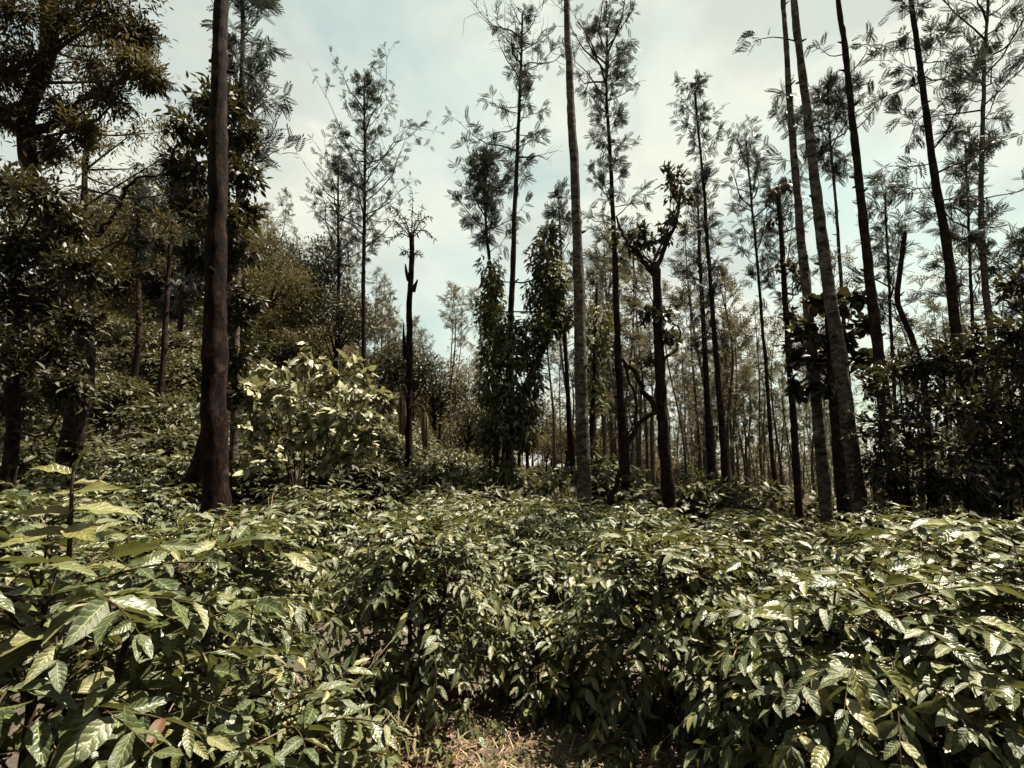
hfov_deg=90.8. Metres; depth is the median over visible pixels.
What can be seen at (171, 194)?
silver oak
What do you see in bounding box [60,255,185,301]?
undergrowth bush
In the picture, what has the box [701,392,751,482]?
slim tree
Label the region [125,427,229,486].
slope coffee bush
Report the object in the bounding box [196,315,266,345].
slope coffee bush
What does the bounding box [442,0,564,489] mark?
silver oak
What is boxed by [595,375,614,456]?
slim tree
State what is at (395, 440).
slope coffee bush
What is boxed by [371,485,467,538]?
slope coffee bush
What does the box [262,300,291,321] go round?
undergrowth bush
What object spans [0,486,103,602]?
coffee bush
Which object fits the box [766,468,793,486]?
round tree
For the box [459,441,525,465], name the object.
undergrowth bush
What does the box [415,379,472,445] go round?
round tree
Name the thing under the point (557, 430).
round tree
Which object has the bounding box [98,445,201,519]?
coffee bush
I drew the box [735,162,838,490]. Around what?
silver oak
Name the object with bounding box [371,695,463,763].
grass tuft
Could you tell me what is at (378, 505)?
slope coffee bush
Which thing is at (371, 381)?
undergrowth bush
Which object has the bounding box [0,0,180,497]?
old tree
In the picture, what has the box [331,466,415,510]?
slope coffee bush
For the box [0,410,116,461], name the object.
slope coffee bush
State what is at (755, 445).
slim tree
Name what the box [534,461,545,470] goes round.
slope coffee bush
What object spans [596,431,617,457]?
round tree
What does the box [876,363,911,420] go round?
slim tree
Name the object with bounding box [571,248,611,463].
slim tree
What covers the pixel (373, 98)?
silver oak
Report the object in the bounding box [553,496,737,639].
coffee bush
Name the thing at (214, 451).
silver oak
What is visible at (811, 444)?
slim tree
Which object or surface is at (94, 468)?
coffee bush
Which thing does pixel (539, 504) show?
coffee bush
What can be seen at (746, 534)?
coffee bush
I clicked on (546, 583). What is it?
coffee bush
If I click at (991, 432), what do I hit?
slim tree
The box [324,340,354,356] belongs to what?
round tree
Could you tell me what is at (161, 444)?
slope coffee bush
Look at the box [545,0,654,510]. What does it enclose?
silver oak
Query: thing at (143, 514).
coffee bush
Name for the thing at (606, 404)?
slim tree
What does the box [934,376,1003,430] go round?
slim tree
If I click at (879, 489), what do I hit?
round tree
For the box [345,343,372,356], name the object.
round tree
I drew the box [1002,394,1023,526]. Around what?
slim tree
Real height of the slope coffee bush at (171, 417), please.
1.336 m
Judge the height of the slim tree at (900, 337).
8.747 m
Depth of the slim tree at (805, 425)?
33.05 m
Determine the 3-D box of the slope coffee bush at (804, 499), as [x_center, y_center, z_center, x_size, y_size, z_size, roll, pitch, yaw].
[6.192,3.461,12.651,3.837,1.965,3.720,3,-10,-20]
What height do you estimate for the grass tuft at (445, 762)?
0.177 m
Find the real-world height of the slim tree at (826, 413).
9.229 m
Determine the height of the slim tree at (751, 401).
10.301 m
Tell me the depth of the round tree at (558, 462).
49.04 m
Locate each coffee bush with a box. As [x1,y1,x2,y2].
[0,389,133,441]
[0,406,57,442]
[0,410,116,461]
[0,434,106,488]
[0,445,54,482]
[0,445,308,767]
[0,480,153,664]
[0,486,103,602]
[0,496,374,767]
[11,474,134,559]
[21,327,56,342]
[21,359,110,379]
[22,373,122,419]
[26,439,162,500]
[32,333,72,354]
[37,320,57,332]
[42,331,110,350]
[50,303,127,339]
[55,315,121,343]
[61,373,156,422]
[64,476,201,577]
[91,285,119,303]
[94,312,144,349]
[95,344,143,376]
[95,368,156,401]
[95,378,140,411]
[96,324,149,349]
[97,328,114,343]
[97,371,149,402]
[98,295,134,316]
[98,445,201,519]
[100,426,198,488]
[102,285,123,298]
[104,277,158,298]
[104,327,150,348]
[106,495,349,675]
[111,318,184,346]
[111,342,160,367]
[111,387,199,433]
[113,308,156,328]
[113,390,197,441]
[115,331,174,362]
[120,348,183,381]
[125,404,229,444]
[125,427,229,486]
[127,297,173,318]
[128,321,201,366]
[131,428,198,472]
[131,637,411,767]
[133,415,194,446]
[135,369,230,403]
[139,444,246,497]
[142,346,200,381]
[143,354,199,382]
[145,341,198,358]
[150,349,247,398]
[153,338,201,358]
[158,296,202,314]
[165,353,201,391]
[167,423,199,448]
[170,428,314,495]
[173,402,240,431]
[182,372,277,412]
[183,305,257,334]
[184,290,203,305]
[193,455,294,511]
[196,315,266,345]
[200,323,282,360]
[227,378,319,427]
[227,406,295,436]
[229,423,342,491]
[229,483,405,629]
[230,447,360,512]
[230,479,365,572]
[237,449,293,490]
[239,391,300,417]
[240,361,284,381]
[241,402,329,461]
[244,333,278,355]
[247,446,366,500]
[249,318,292,337]
[257,436,383,500]
[259,371,326,401]
[259,430,345,479]
[262,345,292,362]
[265,342,314,368]
[266,344,318,374]
[268,332,291,348]
[269,349,311,373]
[288,392,319,423]
[293,395,337,425]
[294,382,344,400]
[299,447,386,489]
[301,449,409,517]
[305,501,527,754]
[313,395,380,440]
[313,433,393,459]
[314,353,343,375]
[314,394,363,424]
[321,374,357,393]
[330,407,397,446]
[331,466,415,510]
[337,430,394,460]
[339,421,396,446]
[339,425,404,462]
[339,464,421,520]
[340,473,405,511]
[340,490,496,630]
[361,421,404,447]
[365,442,425,472]
[370,464,466,511]
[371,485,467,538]
[377,420,422,448]
[382,413,401,435]
[383,407,414,432]
[385,451,450,500]
[391,440,440,467]
[391,448,451,487]
[392,462,494,510]
[393,416,419,438]
[393,463,420,505]
[395,490,511,571]
[403,431,443,456]
[405,481,491,516]
[413,428,443,455]
[413,441,454,471]
[428,502,596,625]
[436,447,486,486]
[437,444,461,455]
[448,462,479,485]
[453,482,540,549]
[458,535,620,676]
[461,466,498,494]
[465,484,507,514]
[467,451,488,464]
[468,467,552,501]
[471,463,544,485]
[471,594,602,731]
[476,495,604,579]
[482,494,563,547]
[493,486,543,503]
[517,467,622,521]
[523,495,565,510]
[524,469,556,485]
[531,467,545,478]
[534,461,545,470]
[535,519,803,767]
[538,464,560,474]
[543,454,662,512]
[544,487,608,541]
[550,453,662,525]
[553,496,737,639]
[561,503,655,542]
[580,501,694,586]
[598,508,703,545]
[606,496,659,511]
[638,490,703,542]
[644,469,788,547]
[647,475,767,545]
[650,534,1023,767]
[652,512,869,654]
[652,583,944,767]
[657,473,765,534]
[686,504,847,596]
[695,483,837,545]
[698,474,819,525]
[701,501,812,553]
[747,515,854,567]
[755,482,837,535]
[778,508,1019,642]
[785,511,874,549]
[794,494,839,543]
[810,493,966,606]
[830,505,1023,767]
[868,493,944,546]
[912,500,1023,543]
[941,538,1023,621]
[942,515,1023,621]
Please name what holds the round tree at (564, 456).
on the ground
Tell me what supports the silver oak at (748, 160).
on the ground
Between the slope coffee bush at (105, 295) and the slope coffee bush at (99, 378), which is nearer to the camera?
the slope coffee bush at (99, 378)
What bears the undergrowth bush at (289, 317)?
on the ground
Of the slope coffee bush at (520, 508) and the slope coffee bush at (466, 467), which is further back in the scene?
the slope coffee bush at (466, 467)
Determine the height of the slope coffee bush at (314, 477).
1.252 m
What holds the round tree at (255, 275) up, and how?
on the ground
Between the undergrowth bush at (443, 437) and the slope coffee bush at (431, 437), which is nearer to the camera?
the slope coffee bush at (431, 437)
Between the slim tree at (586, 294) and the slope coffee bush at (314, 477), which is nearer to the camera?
the slope coffee bush at (314, 477)
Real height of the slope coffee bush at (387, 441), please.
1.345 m
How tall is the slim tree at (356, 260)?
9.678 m
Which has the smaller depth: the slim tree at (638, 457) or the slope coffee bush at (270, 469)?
the slope coffee bush at (270, 469)
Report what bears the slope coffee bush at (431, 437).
on the ground
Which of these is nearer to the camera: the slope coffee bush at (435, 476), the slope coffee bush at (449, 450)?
the slope coffee bush at (435, 476)
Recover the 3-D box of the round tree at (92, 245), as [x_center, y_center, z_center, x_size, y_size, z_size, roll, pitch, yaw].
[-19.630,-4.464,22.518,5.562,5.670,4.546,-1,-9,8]
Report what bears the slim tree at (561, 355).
on the ground
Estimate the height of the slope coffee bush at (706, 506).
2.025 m
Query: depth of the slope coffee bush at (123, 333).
16.99 m
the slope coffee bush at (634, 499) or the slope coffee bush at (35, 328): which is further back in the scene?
the slope coffee bush at (35, 328)
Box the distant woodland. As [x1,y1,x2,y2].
[419,376,1013,504]
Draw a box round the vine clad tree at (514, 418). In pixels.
[469,219,573,514]
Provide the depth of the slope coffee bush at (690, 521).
9.28 m
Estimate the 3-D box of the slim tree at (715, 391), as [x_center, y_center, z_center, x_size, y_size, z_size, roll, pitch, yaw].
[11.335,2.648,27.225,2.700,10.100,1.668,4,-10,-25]
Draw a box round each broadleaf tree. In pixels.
[60,92,205,449]
[151,70,282,532]
[761,177,811,523]
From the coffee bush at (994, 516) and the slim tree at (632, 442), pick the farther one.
the slim tree at (632, 442)
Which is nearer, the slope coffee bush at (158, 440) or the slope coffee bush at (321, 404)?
the slope coffee bush at (158, 440)
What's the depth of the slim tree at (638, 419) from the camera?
26.11 m
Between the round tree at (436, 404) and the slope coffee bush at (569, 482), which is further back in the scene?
the round tree at (436, 404)
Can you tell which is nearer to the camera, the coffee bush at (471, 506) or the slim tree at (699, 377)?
the coffee bush at (471, 506)
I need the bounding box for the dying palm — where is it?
[378,188,437,471]
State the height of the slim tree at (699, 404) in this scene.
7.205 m
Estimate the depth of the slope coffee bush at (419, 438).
20.05 m
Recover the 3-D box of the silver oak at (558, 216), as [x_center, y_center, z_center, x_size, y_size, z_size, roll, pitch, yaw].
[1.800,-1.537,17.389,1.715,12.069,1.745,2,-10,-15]
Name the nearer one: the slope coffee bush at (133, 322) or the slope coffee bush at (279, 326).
the slope coffee bush at (133, 322)
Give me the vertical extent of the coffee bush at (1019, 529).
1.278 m
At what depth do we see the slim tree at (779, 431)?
29.18 m
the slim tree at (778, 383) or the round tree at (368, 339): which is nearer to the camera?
the slim tree at (778, 383)
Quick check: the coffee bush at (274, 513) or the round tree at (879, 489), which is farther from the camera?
the round tree at (879, 489)
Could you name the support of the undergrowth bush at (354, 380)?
on the ground
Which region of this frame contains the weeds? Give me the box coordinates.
[236,701,741,767]
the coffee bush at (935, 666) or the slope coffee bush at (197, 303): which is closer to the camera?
the coffee bush at (935, 666)
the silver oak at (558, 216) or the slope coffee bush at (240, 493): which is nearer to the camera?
the slope coffee bush at (240, 493)
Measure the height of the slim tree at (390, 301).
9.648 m
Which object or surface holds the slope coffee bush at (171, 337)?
on the ground
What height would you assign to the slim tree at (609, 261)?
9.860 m
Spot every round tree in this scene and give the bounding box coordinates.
[0,217,149,289]
[19,194,160,265]
[65,184,116,213]
[74,195,108,228]
[75,186,168,295]
[100,173,267,319]
[107,217,251,313]
[125,201,201,304]
[133,224,192,263]
[143,257,203,295]
[167,198,287,252]
[232,249,276,294]
[232,251,323,334]
[241,240,282,285]
[241,250,341,333]
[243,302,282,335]
[244,228,295,267]
[248,244,287,321]
[271,231,357,343]
[277,235,304,321]
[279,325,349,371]
[295,287,391,373]
[308,282,372,331]
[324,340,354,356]
[344,304,379,345]
[345,313,385,346]
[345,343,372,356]
[359,353,417,389]
[366,336,454,433]
[372,379,397,400]
[375,344,439,413]
[393,352,482,435]
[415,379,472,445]
[417,410,463,432]
[436,394,487,453]
[441,414,526,460]
[454,429,486,460]
[500,430,549,467]
[502,389,566,468]
[529,434,565,478]
[532,428,566,450]
[538,430,566,466]
[539,419,575,468]
[539,426,601,463]
[547,455,560,464]
[556,452,575,468]
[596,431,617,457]
[596,435,659,477]
[633,458,658,480]
[643,454,697,485]
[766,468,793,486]
[865,476,915,497]
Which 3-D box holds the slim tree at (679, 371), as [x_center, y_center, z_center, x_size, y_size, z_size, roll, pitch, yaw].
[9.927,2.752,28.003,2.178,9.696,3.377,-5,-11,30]
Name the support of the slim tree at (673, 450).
on the ground
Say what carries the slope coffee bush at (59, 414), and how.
on the ground
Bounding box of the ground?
[0,274,1023,767]
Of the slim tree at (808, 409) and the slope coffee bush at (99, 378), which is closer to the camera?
the slope coffee bush at (99, 378)
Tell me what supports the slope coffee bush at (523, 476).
on the ground
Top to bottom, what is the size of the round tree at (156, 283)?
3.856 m
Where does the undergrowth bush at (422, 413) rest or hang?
on the ground
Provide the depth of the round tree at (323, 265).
28.15 m
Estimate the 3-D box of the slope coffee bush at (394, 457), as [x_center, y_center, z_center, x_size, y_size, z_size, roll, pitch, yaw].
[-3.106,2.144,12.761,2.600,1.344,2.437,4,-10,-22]
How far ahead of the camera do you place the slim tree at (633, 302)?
18.23 m
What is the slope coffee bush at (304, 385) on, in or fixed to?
on the ground
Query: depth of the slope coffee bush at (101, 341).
18.02 m
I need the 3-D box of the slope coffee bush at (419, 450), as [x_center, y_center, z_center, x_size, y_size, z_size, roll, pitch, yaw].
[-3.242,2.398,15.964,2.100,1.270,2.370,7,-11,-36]
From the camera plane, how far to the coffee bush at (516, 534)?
5.66 m
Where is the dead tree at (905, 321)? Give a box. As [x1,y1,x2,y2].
[890,230,940,544]
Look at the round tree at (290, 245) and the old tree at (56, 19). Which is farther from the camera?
the round tree at (290, 245)
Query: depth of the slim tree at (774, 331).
19.87 m
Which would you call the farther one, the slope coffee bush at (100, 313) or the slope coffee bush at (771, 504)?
the slope coffee bush at (100, 313)
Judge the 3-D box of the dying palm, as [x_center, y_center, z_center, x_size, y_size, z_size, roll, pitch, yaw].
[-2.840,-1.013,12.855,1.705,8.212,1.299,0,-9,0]
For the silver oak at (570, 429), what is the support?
on the ground
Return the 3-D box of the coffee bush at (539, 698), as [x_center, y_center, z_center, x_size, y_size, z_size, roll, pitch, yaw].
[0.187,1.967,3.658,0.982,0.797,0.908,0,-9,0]
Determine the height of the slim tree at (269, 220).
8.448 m
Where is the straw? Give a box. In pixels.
[136,666,957,767]
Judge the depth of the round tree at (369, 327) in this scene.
44.26 m
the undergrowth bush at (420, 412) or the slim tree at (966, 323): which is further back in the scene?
the undergrowth bush at (420, 412)
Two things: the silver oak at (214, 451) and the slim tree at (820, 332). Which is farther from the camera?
the slim tree at (820, 332)
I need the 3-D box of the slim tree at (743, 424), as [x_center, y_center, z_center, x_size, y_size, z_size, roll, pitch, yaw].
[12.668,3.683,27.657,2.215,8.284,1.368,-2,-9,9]
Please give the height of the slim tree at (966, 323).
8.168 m
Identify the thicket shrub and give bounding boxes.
[835,342,959,540]
[893,321,1023,545]
[952,259,1023,536]
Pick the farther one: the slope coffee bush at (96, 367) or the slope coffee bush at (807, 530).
the slope coffee bush at (96, 367)
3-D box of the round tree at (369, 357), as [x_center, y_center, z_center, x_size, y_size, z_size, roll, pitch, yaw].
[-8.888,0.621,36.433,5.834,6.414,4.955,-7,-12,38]
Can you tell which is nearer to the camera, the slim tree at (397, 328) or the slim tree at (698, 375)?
the slim tree at (698, 375)
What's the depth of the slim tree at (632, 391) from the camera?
24.51 m
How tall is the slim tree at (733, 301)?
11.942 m
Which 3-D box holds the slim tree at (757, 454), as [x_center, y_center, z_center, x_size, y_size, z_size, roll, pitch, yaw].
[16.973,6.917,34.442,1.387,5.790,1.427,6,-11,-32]
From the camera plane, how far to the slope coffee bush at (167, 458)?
9.46 m
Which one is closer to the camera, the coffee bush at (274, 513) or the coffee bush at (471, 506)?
the coffee bush at (274, 513)
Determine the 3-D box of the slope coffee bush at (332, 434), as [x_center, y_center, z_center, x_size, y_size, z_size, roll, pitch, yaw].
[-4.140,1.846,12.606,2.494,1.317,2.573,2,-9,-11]
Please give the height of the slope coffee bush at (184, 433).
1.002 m
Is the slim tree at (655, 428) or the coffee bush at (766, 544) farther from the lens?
the slim tree at (655, 428)
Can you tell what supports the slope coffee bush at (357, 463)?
on the ground
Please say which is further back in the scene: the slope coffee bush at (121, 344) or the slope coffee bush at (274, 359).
the slope coffee bush at (274, 359)
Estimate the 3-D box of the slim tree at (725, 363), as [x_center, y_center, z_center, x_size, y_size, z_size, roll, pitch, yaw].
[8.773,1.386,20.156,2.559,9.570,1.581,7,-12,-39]
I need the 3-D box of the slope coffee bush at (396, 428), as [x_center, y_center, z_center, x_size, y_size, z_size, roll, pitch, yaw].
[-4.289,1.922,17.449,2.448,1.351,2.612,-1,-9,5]
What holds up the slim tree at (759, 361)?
on the ground
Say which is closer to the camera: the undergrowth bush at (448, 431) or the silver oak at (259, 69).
the silver oak at (259, 69)
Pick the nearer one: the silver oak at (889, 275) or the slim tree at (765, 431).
the silver oak at (889, 275)
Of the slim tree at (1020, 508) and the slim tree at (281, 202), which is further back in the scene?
the slim tree at (281, 202)
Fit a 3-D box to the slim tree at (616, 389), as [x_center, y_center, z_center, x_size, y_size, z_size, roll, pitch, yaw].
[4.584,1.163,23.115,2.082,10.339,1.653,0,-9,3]
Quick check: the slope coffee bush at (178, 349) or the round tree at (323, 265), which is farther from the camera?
the round tree at (323, 265)
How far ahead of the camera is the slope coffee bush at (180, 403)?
11.67 m
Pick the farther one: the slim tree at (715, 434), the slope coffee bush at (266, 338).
the slim tree at (715, 434)
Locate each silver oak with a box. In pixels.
[104,171,168,397]
[135,152,193,434]
[158,213,204,335]
[188,0,305,510]
[199,0,234,571]
[293,130,379,373]
[305,41,443,393]
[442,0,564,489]
[443,123,536,485]
[536,176,589,466]
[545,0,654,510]
[561,333,575,495]
[564,0,592,558]
[572,286,620,468]
[665,69,736,505]
[667,167,738,510]
[708,115,808,491]
[733,0,871,563]
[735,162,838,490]
[760,0,835,548]
[767,54,891,384]
[804,0,905,523]
[829,171,938,510]
[845,0,1023,509]
[864,0,1023,522]
[898,120,1023,443]
[961,227,1023,450]
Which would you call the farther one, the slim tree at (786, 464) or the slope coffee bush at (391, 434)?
the slim tree at (786, 464)
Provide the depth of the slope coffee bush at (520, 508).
9.27 m
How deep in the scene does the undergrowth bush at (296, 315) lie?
29.49 m
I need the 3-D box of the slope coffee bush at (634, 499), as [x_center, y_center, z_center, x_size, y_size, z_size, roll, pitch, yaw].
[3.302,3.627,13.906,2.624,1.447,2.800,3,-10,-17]
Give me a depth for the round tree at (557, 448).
28.75 m
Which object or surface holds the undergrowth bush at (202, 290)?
on the ground
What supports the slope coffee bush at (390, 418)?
on the ground
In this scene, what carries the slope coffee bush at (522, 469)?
on the ground
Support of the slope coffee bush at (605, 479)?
on the ground
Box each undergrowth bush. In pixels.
[56,251,164,299]
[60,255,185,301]
[184,282,203,305]
[253,324,330,360]
[256,287,312,330]
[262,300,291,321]
[271,286,314,333]
[272,299,355,346]
[274,299,331,331]
[297,340,374,380]
[323,338,360,361]
[329,348,360,377]
[340,365,398,404]
[343,370,396,390]
[356,380,403,415]
[395,395,445,439]
[396,392,446,428]
[412,418,440,449]
[418,423,465,448]
[430,420,480,454]
[437,421,456,445]
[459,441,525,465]
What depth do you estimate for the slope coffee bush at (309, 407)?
14.60 m
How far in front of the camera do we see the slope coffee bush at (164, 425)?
11.05 m
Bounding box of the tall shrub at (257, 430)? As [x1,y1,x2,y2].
[229,341,400,511]
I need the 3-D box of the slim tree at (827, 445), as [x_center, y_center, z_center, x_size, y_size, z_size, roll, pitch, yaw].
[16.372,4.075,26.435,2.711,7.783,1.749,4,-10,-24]
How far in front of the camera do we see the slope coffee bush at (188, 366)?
13.83 m
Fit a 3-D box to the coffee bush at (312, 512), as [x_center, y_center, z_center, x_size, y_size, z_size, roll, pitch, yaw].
[-2.245,1.883,5.952,2.109,1.436,2.150,0,-9,0]
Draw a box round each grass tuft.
[351,697,400,753]
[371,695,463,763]
[402,717,475,767]
[475,752,519,767]
[585,756,599,767]
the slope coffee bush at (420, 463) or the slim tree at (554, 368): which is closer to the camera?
the slope coffee bush at (420, 463)
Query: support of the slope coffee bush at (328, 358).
on the ground
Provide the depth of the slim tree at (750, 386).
22.65 m
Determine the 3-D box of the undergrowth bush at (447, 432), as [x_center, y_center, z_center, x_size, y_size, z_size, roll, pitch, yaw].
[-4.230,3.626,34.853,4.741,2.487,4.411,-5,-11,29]
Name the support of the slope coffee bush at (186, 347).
on the ground
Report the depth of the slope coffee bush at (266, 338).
20.57 m
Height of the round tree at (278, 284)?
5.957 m
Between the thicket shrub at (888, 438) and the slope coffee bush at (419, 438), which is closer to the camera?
the thicket shrub at (888, 438)
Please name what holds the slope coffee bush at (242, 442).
on the ground
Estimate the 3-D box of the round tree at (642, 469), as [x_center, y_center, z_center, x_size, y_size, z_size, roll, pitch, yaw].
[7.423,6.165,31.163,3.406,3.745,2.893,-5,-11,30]
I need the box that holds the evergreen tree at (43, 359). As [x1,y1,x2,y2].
[0,148,126,552]
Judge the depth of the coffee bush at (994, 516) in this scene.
6.58 m
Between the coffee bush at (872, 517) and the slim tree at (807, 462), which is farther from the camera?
the slim tree at (807, 462)
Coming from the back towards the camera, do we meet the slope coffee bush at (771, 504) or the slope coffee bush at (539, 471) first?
the slope coffee bush at (539, 471)
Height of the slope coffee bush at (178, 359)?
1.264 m
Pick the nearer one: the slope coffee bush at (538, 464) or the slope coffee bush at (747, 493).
the slope coffee bush at (747, 493)
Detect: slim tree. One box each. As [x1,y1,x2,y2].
[158,93,203,291]
[260,201,286,236]
[261,213,278,243]
[266,225,290,255]
[273,187,295,244]
[276,225,310,273]
[326,223,362,367]
[341,263,365,346]
[360,266,389,380]
[370,272,395,389]
[373,280,402,342]
[373,307,399,386]
[376,296,400,386]
[380,317,401,343]
[384,323,414,418]
[399,329,445,409]
[400,315,428,429]
[402,319,434,429]
[436,281,471,448]
[438,287,476,447]
[441,368,469,447]
[446,307,468,443]
[449,285,491,453]
[465,352,482,387]
[468,350,479,396]
[525,276,592,430]
[528,291,573,476]
[544,331,572,471]
[545,339,575,449]
[561,264,608,420]
[567,262,631,467]
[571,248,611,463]
[572,242,634,485]
[574,346,613,464]
[584,229,630,422]
[586,226,634,451]
[586,334,616,445]
[586,337,628,452]
[588,298,635,471]
[588,317,627,463]
[590,255,686,501]
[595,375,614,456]
[599,303,631,470]
[604,326,648,463]
[607,240,651,414]
[607,384,644,478]
[608,313,655,500]
[612,232,673,492]
[619,293,654,480]
[621,353,654,465]
[624,316,668,478]
[628,385,648,479]
[630,406,655,449]
[631,329,653,455]
[642,378,679,464]
[647,278,694,482]
[647,405,658,465]
[654,416,681,454]
[663,275,712,485]
[665,219,722,478]
[665,347,693,469]
[665,350,699,461]
[666,329,689,488]
[666,330,724,477]
[667,371,726,458]
[667,387,710,470]
[668,410,697,485]
[669,381,701,470]
[670,415,679,458]
[670,427,681,459]
[674,421,695,483]
[675,305,718,477]
[677,364,698,482]
[677,414,702,471]
[678,381,701,457]
[685,263,759,483]
[686,388,702,469]
[696,262,743,456]
[697,314,773,481]
[698,345,735,442]
[700,373,727,469]
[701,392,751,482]
[702,390,720,476]
[708,325,751,487]
[710,308,753,482]
[710,330,783,465]
[710,361,753,474]
[712,346,769,466]
[715,327,744,484]
[729,371,765,485]
[731,299,774,495]
[734,336,761,490]
[734,381,760,462]
[737,359,781,491]
[738,393,772,490]
[740,319,800,496]
[744,373,781,487]
[748,400,762,488]
[750,316,831,495]
[750,444,769,489]
[752,421,769,482]
[754,395,800,483]
[755,406,774,485]
[756,427,780,473]
[759,452,776,484]
[760,341,829,467]
[760,357,809,475]
[763,366,803,495]
[763,395,796,495]
[766,427,792,486]
[774,400,800,491]
[777,245,875,398]
[779,337,832,472]
[779,375,816,482]
[782,441,801,485]
[783,407,828,493]
[791,312,819,422]
[796,374,828,484]
[796,405,829,488]
[798,315,831,449]
[798,407,811,494]
[799,439,809,483]
[807,399,835,497]
[822,355,862,424]
[826,426,833,494]
[851,291,949,515]
[854,375,884,489]
[854,406,873,445]
[860,434,882,490]
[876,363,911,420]
[884,331,932,496]
[891,378,943,471]
[896,392,915,498]
[898,349,942,464]
[906,230,982,427]
[909,296,951,513]
[911,301,970,458]
[927,315,1009,507]
[928,376,955,477]
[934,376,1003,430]
[946,307,1017,519]
[946,363,1009,522]
[952,370,1009,442]
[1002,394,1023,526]
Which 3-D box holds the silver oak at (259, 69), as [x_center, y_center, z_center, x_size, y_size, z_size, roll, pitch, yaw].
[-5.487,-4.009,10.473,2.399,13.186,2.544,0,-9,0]
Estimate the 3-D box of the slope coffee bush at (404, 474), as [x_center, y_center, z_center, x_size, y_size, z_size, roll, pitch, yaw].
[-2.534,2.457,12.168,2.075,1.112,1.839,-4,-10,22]
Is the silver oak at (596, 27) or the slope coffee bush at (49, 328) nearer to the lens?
the silver oak at (596, 27)
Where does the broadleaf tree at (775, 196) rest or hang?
on the ground
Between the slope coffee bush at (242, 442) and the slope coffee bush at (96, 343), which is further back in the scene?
the slope coffee bush at (96, 343)
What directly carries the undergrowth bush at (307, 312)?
on the ground
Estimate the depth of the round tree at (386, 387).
29.13 m
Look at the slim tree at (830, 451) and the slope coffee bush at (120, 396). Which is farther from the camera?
the slim tree at (830, 451)
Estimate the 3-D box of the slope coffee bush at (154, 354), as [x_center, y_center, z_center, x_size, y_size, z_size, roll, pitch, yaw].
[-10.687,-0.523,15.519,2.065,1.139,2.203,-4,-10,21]
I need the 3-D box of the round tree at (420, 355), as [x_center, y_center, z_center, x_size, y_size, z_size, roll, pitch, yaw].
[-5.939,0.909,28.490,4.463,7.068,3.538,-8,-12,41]
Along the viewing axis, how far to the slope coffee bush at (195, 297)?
24.33 m
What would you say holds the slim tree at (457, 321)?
on the ground
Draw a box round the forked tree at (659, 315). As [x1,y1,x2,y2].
[607,160,697,535]
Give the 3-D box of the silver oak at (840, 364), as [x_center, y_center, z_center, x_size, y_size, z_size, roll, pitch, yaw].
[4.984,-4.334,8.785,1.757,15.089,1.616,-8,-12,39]
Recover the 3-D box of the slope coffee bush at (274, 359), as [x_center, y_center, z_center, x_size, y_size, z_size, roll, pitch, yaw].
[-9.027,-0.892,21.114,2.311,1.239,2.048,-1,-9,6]
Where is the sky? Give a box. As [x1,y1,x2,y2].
[0,0,1023,467]
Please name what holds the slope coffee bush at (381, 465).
on the ground
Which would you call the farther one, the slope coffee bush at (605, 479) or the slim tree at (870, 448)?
the slim tree at (870, 448)
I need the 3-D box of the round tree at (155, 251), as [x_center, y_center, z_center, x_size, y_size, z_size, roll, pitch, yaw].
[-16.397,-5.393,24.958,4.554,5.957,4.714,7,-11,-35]
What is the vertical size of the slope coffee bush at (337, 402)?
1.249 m
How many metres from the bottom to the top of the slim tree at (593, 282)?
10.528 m
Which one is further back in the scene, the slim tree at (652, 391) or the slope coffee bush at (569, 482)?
the slim tree at (652, 391)
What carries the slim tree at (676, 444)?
on the ground
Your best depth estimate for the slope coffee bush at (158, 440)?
9.64 m
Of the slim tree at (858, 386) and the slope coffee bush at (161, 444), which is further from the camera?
the slim tree at (858, 386)
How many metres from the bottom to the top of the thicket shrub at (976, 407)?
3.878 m
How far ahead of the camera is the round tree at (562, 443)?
26.98 m
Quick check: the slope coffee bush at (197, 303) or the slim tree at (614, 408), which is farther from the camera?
the slope coffee bush at (197, 303)
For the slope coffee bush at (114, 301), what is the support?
on the ground
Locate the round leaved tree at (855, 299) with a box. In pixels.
[781,286,872,562]
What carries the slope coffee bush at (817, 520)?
on the ground
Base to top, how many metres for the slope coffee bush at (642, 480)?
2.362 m
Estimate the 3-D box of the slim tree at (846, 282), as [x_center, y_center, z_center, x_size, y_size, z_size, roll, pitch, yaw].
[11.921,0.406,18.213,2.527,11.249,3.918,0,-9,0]
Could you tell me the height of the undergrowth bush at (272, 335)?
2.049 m
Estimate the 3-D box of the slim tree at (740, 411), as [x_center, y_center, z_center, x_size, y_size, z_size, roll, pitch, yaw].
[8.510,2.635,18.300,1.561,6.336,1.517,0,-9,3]
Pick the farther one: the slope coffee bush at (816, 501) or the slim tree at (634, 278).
the slim tree at (634, 278)
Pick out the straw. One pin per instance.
(533, 750)
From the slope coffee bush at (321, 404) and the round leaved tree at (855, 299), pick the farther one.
the slope coffee bush at (321, 404)
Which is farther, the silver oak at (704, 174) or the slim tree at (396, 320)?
the slim tree at (396, 320)
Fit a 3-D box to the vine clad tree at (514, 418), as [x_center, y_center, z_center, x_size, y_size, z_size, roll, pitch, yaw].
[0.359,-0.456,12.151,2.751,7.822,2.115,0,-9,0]
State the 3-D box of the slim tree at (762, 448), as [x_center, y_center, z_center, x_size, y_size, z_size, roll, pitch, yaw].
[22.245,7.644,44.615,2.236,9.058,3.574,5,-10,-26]
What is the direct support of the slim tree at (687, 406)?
on the ground
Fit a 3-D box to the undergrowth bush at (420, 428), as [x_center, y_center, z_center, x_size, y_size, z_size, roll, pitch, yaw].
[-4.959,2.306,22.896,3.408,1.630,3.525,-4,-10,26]

